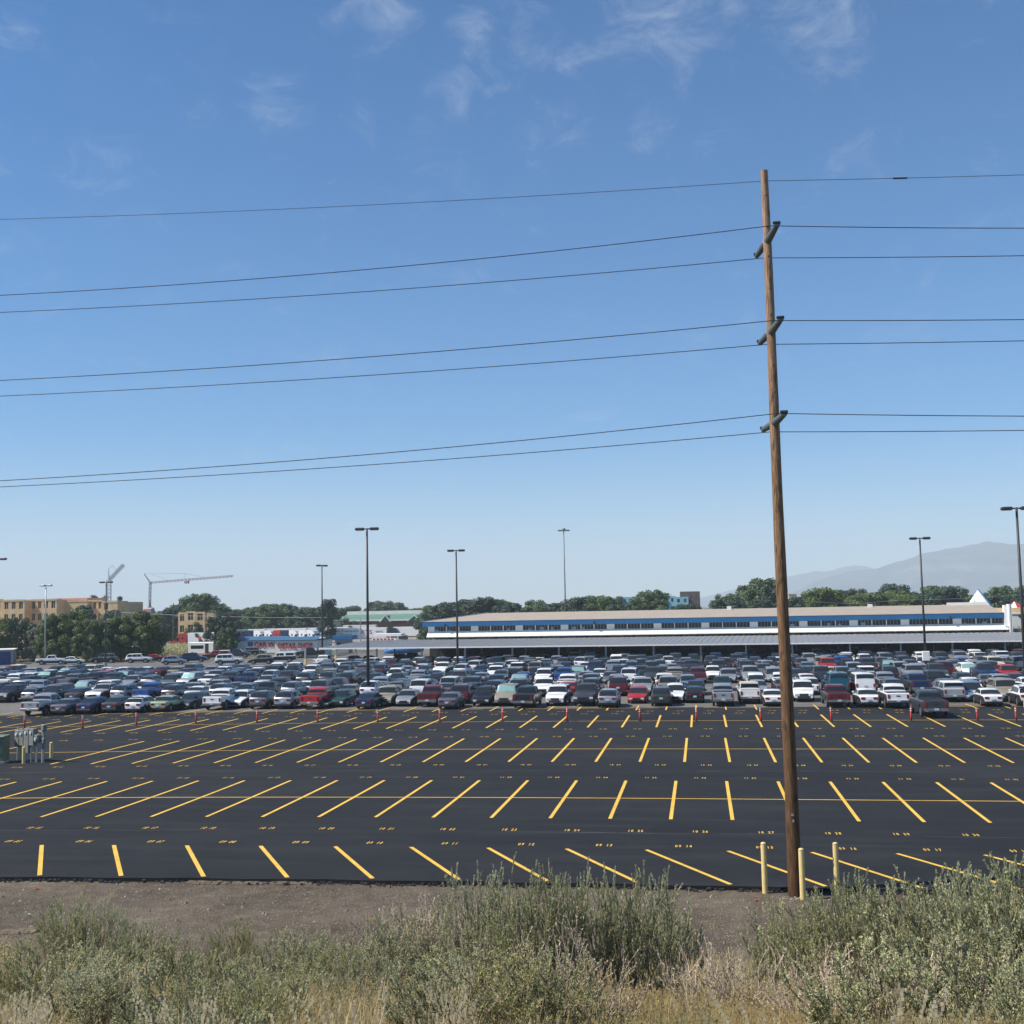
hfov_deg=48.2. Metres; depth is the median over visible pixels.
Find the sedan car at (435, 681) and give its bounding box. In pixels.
[426,678,439,684]
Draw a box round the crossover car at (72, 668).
[60,667,77,670]
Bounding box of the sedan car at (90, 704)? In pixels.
[76,696,107,712]
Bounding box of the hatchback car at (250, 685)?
[235,682,258,690]
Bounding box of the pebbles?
[0,883,930,980]
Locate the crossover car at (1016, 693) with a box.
[1008,684,1023,705]
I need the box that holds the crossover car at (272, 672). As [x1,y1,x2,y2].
[262,669,279,675]
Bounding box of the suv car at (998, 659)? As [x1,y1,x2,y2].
[982,656,1004,663]
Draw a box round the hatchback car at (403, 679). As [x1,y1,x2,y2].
[395,678,410,682]
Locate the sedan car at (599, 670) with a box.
[593,668,606,676]
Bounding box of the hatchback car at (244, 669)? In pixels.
[231,667,246,671]
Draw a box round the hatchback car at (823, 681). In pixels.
[820,675,825,687]
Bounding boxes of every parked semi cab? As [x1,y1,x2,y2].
[236,630,244,636]
[245,630,254,636]
[254,630,263,635]
[264,630,272,635]
[273,630,281,635]
[280,630,289,636]
[289,630,298,636]
[299,630,307,635]
[306,630,324,637]
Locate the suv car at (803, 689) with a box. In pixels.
[792,679,814,700]
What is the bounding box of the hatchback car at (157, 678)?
[140,674,162,681]
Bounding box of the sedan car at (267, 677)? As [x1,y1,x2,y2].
[257,675,276,680]
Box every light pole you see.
[39,585,52,664]
[99,581,112,665]
[316,565,327,654]
[355,527,378,684]
[447,549,464,663]
[558,528,569,611]
[909,537,930,663]
[1000,506,1023,706]
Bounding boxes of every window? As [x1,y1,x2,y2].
[188,613,192,619]
[198,614,202,620]
[435,627,445,631]
[447,626,455,630]
[459,626,470,630]
[478,626,489,630]
[491,626,502,630]
[504,626,514,630]
[523,625,534,629]
[536,625,547,629]
[549,625,560,629]
[568,625,579,629]
[581,624,593,628]
[595,624,606,628]
[615,624,626,628]
[628,624,639,628]
[641,623,653,628]
[661,623,673,627]
[675,623,687,627]
[689,623,700,627]
[709,622,721,627]
[723,622,735,626]
[737,622,749,626]
[758,622,770,626]
[772,621,777,626]
[789,621,798,625]
[807,621,820,625]
[822,621,834,625]
[836,620,848,625]
[858,620,870,624]
[872,620,885,624]
[887,620,900,624]
[909,619,922,624]
[925,619,937,623]
[939,619,952,623]
[961,618,974,623]
[976,618,990,623]
[992,618,1003,622]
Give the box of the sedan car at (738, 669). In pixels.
[735,667,741,677]
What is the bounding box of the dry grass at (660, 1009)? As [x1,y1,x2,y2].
[0,928,1023,1023]
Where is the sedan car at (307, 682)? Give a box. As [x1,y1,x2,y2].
[302,680,310,686]
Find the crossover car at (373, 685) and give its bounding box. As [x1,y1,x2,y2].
[359,680,383,694]
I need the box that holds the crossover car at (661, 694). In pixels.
[650,686,672,705]
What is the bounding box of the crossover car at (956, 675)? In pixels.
[950,672,971,679]
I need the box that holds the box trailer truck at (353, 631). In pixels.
[326,627,407,639]
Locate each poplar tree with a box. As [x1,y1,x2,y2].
[316,598,336,637]
[963,594,973,601]
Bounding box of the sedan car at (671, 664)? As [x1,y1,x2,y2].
[666,663,678,666]
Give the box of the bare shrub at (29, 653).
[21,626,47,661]
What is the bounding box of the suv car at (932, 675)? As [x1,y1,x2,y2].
[923,670,946,681]
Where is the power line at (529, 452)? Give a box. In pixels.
[1,430,1023,486]
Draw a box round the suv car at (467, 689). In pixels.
[451,683,475,702]
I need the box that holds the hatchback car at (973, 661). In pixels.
[964,659,977,663]
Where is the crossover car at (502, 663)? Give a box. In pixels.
[492,662,508,668]
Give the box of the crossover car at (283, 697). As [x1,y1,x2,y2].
[274,689,302,708]
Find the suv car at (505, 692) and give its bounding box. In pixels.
[494,682,518,705]
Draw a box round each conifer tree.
[284,604,294,627]
[396,603,401,610]
[758,584,776,607]
[835,594,847,606]
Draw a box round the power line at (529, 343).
[0,319,1023,380]
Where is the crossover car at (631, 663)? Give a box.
[626,661,639,666]
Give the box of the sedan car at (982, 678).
[974,674,988,687]
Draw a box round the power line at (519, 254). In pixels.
[0,225,1023,295]
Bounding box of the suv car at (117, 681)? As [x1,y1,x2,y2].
[91,679,122,688]
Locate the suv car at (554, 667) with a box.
[549,665,563,672]
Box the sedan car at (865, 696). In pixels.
[852,688,878,706]
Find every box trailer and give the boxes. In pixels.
[236,629,266,630]
[267,628,307,629]
[308,627,349,633]
[341,625,377,627]
[393,627,418,639]
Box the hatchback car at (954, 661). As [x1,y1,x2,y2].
[947,659,959,669]
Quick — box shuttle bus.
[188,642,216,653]
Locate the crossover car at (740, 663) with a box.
[736,660,751,666]
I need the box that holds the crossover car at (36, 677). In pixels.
[19,675,42,679]
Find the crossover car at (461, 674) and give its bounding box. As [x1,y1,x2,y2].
[451,670,470,681]
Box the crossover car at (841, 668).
[831,666,849,672]
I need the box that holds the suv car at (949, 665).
[934,660,954,674]
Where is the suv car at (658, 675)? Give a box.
[654,673,672,685]
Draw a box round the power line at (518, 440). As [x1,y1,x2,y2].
[0,413,1023,480]
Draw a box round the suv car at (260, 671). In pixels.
[246,668,265,675]
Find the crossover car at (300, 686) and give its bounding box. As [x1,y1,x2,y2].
[281,680,308,694]
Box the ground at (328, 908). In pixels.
[0,606,1019,987]
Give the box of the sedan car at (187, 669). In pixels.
[179,668,197,671]
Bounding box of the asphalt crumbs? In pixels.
[0,878,1019,897]
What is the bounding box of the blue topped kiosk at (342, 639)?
[332,635,356,652]
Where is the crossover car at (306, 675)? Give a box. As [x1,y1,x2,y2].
[296,671,318,680]
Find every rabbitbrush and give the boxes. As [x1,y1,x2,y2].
[0,947,85,1021]
[166,961,306,1023]
[196,914,268,988]
[394,925,551,1023]
[408,939,631,1023]
[534,953,593,982]
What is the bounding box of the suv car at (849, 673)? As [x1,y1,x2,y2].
[847,670,866,681]
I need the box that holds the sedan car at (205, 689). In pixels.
[184,686,209,695]
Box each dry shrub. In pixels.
[347,899,426,979]
[374,892,485,967]
[470,961,518,1010]
[477,906,652,1023]
[574,984,644,1022]
[651,935,795,1020]
[750,941,917,1023]
[843,930,1023,1022]
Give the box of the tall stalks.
[0,929,988,1023]
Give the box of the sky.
[0,0,1023,612]
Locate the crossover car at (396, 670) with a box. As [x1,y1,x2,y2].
[386,667,406,675]
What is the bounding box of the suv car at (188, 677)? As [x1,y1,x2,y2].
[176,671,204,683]
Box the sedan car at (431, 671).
[428,670,441,673]
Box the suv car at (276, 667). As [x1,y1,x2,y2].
[265,665,284,671]
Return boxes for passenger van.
[824,671,849,691]
[849,672,875,691]
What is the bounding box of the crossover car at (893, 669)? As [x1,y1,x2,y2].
[878,665,898,676]
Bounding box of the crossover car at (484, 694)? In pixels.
[472,685,496,705]
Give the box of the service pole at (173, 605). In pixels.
[170,603,176,640]
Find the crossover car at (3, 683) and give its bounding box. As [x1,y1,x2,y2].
[0,681,10,686]
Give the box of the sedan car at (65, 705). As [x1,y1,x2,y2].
[50,698,82,713]
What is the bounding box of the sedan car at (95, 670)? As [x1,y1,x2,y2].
[88,668,105,672]
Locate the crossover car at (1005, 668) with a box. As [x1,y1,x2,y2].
[995,664,1018,673]
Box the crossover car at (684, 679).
[678,674,696,687]
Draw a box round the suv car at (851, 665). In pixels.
[844,661,860,669]
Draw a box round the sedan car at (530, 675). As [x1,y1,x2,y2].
[516,671,533,682]
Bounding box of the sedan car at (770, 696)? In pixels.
[760,689,780,705]
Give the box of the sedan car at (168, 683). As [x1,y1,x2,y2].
[164,682,185,685]
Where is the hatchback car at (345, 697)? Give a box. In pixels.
[328,689,356,706]
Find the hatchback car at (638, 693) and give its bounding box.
[627,686,648,702]
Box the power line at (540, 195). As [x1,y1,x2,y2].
[0,175,1012,219]
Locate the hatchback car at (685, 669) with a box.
[682,667,688,673]
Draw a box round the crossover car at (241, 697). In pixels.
[228,688,254,707]
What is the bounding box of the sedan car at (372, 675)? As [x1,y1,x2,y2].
[364,673,385,680]
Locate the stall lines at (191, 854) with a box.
[0,704,1023,889]
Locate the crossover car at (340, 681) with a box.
[331,677,348,687]
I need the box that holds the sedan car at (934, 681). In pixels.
[932,678,953,685]
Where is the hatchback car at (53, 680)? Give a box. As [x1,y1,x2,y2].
[46,676,64,683]
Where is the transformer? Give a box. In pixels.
[0,734,11,763]
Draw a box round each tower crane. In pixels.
[107,563,124,600]
[143,573,231,614]
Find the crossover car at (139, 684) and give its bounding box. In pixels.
[135,680,156,687]
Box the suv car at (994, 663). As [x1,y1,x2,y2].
[976,660,997,666]
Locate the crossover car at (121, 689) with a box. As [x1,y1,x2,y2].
[110,683,138,696]
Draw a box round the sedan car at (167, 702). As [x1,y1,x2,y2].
[150,695,184,710]
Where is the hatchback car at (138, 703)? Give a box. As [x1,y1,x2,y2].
[125,695,155,712]
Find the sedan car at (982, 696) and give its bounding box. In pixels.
[973,688,1002,705]
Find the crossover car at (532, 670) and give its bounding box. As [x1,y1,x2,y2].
[528,666,542,678]
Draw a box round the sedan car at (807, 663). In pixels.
[798,661,814,667]
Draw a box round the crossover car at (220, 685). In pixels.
[209,682,236,694]
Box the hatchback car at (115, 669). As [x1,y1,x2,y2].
[106,668,122,671]
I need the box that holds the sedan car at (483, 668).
[473,664,488,671]
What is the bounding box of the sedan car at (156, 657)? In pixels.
[143,654,164,661]
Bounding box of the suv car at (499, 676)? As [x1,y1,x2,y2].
[486,674,508,682]
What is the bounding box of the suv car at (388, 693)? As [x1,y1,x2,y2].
[376,684,402,705]
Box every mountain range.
[700,565,871,605]
[788,541,1023,598]
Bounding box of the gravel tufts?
[21,888,720,973]
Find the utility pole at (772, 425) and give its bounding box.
[753,169,800,897]
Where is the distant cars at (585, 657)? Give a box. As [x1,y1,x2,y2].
[0,645,1022,676]
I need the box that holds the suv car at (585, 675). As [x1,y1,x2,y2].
[581,673,602,682]
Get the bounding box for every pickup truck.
[0,667,11,672]
[0,673,26,683]
[0,684,25,701]
[17,667,42,672]
[20,693,61,714]
[26,679,51,687]
[34,655,65,664]
[37,670,56,678]
[57,673,86,683]
[79,671,106,680]
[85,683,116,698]
[97,672,125,680]
[118,670,137,675]
[132,682,163,697]
[201,650,231,658]
[202,688,237,709]
[207,669,224,675]
[215,671,240,681]
[231,649,250,657]
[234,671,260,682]
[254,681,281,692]
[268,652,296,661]
[272,677,291,685]
[274,670,296,680]
[296,648,325,656]
[300,686,332,708]
[315,662,336,671]
[317,668,340,676]
[353,663,372,672]
[373,676,392,684]
[406,669,430,680]
[417,684,447,705]
[433,662,453,674]
[487,665,504,673]
[508,674,531,682]
[510,662,527,671]
[512,685,541,707]
[533,677,555,692]
[554,667,574,683]
[557,673,579,683]
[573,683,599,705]
[597,658,609,667]
[605,660,621,670]
[631,677,653,695]
[635,665,647,675]
[643,666,661,679]
[665,666,683,679]
[683,659,699,669]
[688,667,706,682]
[710,683,733,705]
[736,681,760,702]
[755,663,769,675]
[770,672,779,688]
[820,684,850,706]
[853,665,874,673]
[858,657,877,671]
[874,671,894,689]
[877,683,909,707]
[902,673,931,693]
[909,689,948,716]
[922,663,948,677]
[931,680,965,700]
[969,663,997,676]
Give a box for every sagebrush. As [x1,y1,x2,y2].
[0,925,116,999]
[0,1007,47,1023]
[1,947,163,1023]
[18,886,99,964]
[54,945,156,1023]
[72,926,171,993]
[73,895,139,969]
[73,997,193,1023]
[100,950,254,1023]
[102,914,183,981]
[137,931,215,991]
[154,946,275,1002]
[156,982,213,1007]
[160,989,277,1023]
[193,956,327,1023]
[227,969,296,1009]
[239,921,336,981]
[263,926,362,978]
[267,960,334,1009]
[286,934,371,993]
[317,995,370,1022]
[326,942,408,1004]
[330,972,395,1011]
[347,915,442,988]
[365,902,465,975]
[379,959,507,1023]
[381,938,502,1023]
[404,947,457,981]
[428,860,512,989]
[430,937,487,972]
[462,851,553,985]
[486,944,606,1023]
[486,1010,573,1023]
[513,859,594,987]
[535,857,626,988]
[580,860,681,1004]
[622,874,709,997]
[635,971,692,1002]
[737,895,837,984]
[759,958,822,984]
[779,931,973,1023]
[780,886,857,980]
[808,869,901,983]
[817,868,924,983]
[845,1018,917,1023]
[848,882,970,1006]
[880,900,1023,1023]
[890,861,1013,1006]
[911,982,1001,1023]
[913,964,990,1005]
[926,860,1019,984]
[933,855,1023,997]
[934,851,1023,995]
[982,956,1023,1023]
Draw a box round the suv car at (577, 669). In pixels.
[571,665,586,676]
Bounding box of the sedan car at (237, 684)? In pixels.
[231,681,246,687]
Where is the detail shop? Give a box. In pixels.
[272,636,333,656]
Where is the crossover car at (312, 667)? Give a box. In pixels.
[302,664,319,671]
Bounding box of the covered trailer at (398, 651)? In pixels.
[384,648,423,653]
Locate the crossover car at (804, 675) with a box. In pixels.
[795,673,814,678]
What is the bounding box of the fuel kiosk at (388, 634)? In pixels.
[372,633,404,639]
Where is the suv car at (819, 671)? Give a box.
[809,665,828,679]
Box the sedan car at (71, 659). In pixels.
[59,656,85,663]
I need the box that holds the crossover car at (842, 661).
[839,658,853,665]
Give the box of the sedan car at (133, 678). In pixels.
[122,675,142,682]
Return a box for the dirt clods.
[0,880,312,934]
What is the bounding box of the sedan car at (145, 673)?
[137,672,154,675]
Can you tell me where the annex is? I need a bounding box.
[995,607,1021,647]
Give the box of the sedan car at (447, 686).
[438,682,454,691]
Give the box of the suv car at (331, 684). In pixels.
[309,678,339,692]
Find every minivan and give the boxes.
[0,672,15,676]
[41,683,75,698]
[160,672,183,684]
[409,678,434,691]
[440,676,462,683]
[462,676,484,684]
[484,679,505,688]
[507,667,522,674]
[528,661,544,668]
[610,664,627,673]
[617,659,628,663]
[644,660,659,665]
[746,672,765,680]
[764,666,779,681]
[799,677,819,694]
[954,679,983,700]
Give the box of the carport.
[304,632,1021,664]
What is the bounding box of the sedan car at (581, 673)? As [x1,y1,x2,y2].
[578,671,593,682]
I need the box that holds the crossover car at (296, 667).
[285,664,303,670]
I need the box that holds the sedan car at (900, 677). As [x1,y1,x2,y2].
[895,674,906,681]
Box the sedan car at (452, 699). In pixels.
[438,692,464,708]
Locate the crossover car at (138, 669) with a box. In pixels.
[127,667,148,672]
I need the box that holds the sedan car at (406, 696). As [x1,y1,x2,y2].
[396,689,420,705]
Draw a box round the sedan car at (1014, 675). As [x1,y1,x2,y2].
[1005,673,1023,679]
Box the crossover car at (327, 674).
[319,671,338,678]
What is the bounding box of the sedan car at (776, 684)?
[772,678,779,689]
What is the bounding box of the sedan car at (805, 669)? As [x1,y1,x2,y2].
[800,666,810,672]
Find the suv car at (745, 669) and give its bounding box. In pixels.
[740,665,759,680]
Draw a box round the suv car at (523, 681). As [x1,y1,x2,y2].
[510,678,532,685]
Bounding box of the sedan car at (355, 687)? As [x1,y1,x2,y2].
[340,684,359,695]
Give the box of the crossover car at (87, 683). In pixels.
[75,680,97,687]
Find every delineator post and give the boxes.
[565,708,568,721]
[694,708,698,721]
[975,707,979,721]
[1014,707,1018,721]
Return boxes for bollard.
[19,747,21,759]
[22,747,25,763]
[49,742,52,757]
[761,842,767,893]
[798,848,805,899]
[832,842,839,894]
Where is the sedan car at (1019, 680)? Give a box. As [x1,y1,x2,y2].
[1014,677,1023,683]
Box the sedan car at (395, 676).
[389,672,407,679]
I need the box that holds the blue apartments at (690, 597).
[616,591,699,609]
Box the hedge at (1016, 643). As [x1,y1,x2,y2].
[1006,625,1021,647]
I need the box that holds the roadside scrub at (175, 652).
[19,644,185,659]
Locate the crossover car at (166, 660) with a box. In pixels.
[161,655,187,664]
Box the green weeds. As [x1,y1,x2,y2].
[0,940,907,1017]
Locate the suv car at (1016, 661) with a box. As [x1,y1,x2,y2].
[1004,656,1022,669]
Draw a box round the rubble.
[780,896,831,901]
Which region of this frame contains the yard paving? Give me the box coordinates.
[131,637,429,650]
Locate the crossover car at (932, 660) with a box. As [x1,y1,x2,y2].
[920,658,937,662]
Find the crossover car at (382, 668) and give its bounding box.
[372,663,389,674]
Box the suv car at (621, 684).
[609,676,630,694]
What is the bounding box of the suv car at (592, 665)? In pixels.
[586,660,603,670]
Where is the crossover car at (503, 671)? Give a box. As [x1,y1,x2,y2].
[494,669,511,680]
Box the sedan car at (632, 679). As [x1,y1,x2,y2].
[630,676,644,685]
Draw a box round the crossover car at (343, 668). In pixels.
[337,664,354,672]
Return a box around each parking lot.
[0,649,1022,714]
[0,706,1023,895]
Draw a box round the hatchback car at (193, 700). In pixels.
[178,691,207,708]
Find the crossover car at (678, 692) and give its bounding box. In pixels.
[667,682,685,701]
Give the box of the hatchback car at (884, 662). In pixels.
[879,659,893,668]
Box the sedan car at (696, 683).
[685,680,705,693]
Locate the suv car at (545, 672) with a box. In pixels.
[535,668,554,681]
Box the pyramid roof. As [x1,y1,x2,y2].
[970,589,993,607]
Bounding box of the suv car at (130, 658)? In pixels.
[125,653,152,662]
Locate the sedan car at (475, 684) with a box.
[466,682,482,687]
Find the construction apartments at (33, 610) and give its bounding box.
[0,598,142,644]
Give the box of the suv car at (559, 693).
[546,683,571,704]
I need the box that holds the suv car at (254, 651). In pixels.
[242,647,259,655]
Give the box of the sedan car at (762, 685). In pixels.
[749,679,768,691]
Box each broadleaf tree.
[0,618,18,647]
[3,617,36,659]
[29,613,80,657]
[57,609,88,656]
[69,605,96,631]
[69,618,102,660]
[85,620,121,654]
[99,610,121,621]
[107,615,139,660]
[120,610,171,654]
[138,614,165,655]
[157,607,181,642]
[174,593,223,622]
[174,603,209,618]
[184,622,203,632]
[194,615,240,648]
[208,605,236,628]
[213,627,240,651]
[224,611,242,628]
[238,608,257,628]
[240,603,292,628]
[241,604,280,622]
[271,603,287,615]
[281,607,320,627]
[285,606,298,623]
[293,607,315,623]
[311,608,355,627]
[344,606,361,612]
[369,601,385,609]
[373,602,393,610]
[382,602,408,610]
[413,603,473,639]
[415,605,435,639]
[436,602,464,617]
[446,599,471,604]
[460,602,483,615]
[467,596,501,612]
[491,605,511,612]
[501,603,523,620]
[504,601,521,607]
[513,605,542,620]
[520,599,543,611]
[530,601,546,611]
[541,604,559,611]
[560,596,595,619]
[584,595,614,610]
[586,596,634,618]
[605,604,635,618]
[615,597,632,609]
[625,589,683,610]
[671,604,701,609]
[708,593,736,607]
[708,597,758,616]
[735,584,751,597]
[736,587,773,606]
[743,577,775,599]
[753,587,804,607]
[788,596,806,605]
[801,587,842,615]
[819,590,848,604]
[841,593,867,606]
[847,588,866,594]
[849,592,895,606]
[854,594,893,614]
[878,583,909,594]
[881,584,910,593]
[883,590,912,598]
[888,595,928,605]
[913,585,965,597]
[924,586,968,604]
[985,593,1012,607]
[987,585,1023,607]
[1009,589,1023,603]
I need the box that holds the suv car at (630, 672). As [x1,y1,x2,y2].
[621,667,639,680]
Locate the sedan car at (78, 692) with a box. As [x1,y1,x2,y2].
[64,687,92,699]
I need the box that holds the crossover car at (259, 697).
[249,689,275,708]
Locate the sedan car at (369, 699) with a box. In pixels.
[355,692,383,708]
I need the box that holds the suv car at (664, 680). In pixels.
[658,675,679,685]
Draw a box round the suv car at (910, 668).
[901,663,923,673]
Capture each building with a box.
[178,611,215,633]
[316,620,341,627]
[422,602,1012,658]
[788,594,795,598]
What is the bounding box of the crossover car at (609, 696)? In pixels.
[598,688,621,706]
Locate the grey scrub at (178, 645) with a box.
[162,642,188,654]
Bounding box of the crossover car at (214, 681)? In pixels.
[207,679,231,687]
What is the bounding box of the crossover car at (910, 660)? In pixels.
[902,659,917,662]
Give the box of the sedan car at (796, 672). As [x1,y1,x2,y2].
[792,668,803,679]
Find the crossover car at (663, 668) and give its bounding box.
[658,665,668,672]
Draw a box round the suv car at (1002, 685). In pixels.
[986,677,1015,697]
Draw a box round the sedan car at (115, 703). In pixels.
[101,696,129,711]
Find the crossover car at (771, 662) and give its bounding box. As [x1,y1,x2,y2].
[761,660,774,665]
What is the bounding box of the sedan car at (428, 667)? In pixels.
[418,665,433,671]
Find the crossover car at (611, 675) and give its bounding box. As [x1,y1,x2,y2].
[607,674,623,687]
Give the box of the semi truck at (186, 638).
[168,632,222,645]
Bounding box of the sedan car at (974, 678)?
[959,677,981,686]
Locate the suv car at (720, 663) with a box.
[710,659,725,670]
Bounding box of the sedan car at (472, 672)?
[469,670,481,675]
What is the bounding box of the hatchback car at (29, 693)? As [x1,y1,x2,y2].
[21,686,45,701]
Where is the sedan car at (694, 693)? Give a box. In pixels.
[685,686,704,702]
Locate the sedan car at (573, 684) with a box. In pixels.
[561,681,577,693]
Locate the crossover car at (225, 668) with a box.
[217,666,233,670]
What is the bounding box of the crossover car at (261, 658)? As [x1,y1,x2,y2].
[247,654,273,663]
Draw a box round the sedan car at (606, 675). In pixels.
[601,671,617,681]
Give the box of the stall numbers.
[0,709,1023,851]
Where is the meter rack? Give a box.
[14,724,46,762]
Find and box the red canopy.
[1011,601,1019,607]
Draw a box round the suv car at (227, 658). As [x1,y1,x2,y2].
[215,654,243,664]
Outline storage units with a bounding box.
[0,648,17,664]
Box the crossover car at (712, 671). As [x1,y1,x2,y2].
[705,665,720,677]
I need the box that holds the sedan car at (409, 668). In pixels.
[401,665,415,674]
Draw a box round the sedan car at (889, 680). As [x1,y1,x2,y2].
[879,678,903,687]
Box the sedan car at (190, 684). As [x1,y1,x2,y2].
[186,682,206,687]
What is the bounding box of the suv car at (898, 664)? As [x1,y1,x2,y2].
[889,661,906,673]
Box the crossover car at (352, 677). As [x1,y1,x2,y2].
[338,671,360,683]
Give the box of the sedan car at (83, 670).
[76,669,89,672]
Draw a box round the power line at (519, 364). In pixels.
[6,340,1023,395]
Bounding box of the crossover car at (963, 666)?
[956,662,973,671]
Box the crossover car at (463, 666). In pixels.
[453,663,471,670]
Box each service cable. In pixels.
[122,612,326,617]
[810,595,1008,603]
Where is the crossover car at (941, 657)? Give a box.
[934,656,948,659]
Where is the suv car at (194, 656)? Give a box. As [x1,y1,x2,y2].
[181,652,207,661]
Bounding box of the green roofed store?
[341,610,423,627]
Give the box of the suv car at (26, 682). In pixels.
[12,679,35,685]
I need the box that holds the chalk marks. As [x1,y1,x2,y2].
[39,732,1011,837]
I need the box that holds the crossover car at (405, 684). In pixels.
[390,680,409,688]
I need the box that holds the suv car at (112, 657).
[90,653,118,663]
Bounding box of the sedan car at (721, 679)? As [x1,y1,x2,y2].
[712,676,732,684]
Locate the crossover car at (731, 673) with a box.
[719,668,737,682]
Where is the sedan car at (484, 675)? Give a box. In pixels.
[473,672,490,681]
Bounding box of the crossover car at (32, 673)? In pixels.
[24,672,39,675]
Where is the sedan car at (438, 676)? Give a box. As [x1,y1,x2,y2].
[428,672,447,681]
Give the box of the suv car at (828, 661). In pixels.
[818,657,836,665]
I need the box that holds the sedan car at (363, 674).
[358,670,376,681]
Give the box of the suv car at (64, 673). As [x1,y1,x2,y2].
[55,670,78,677]

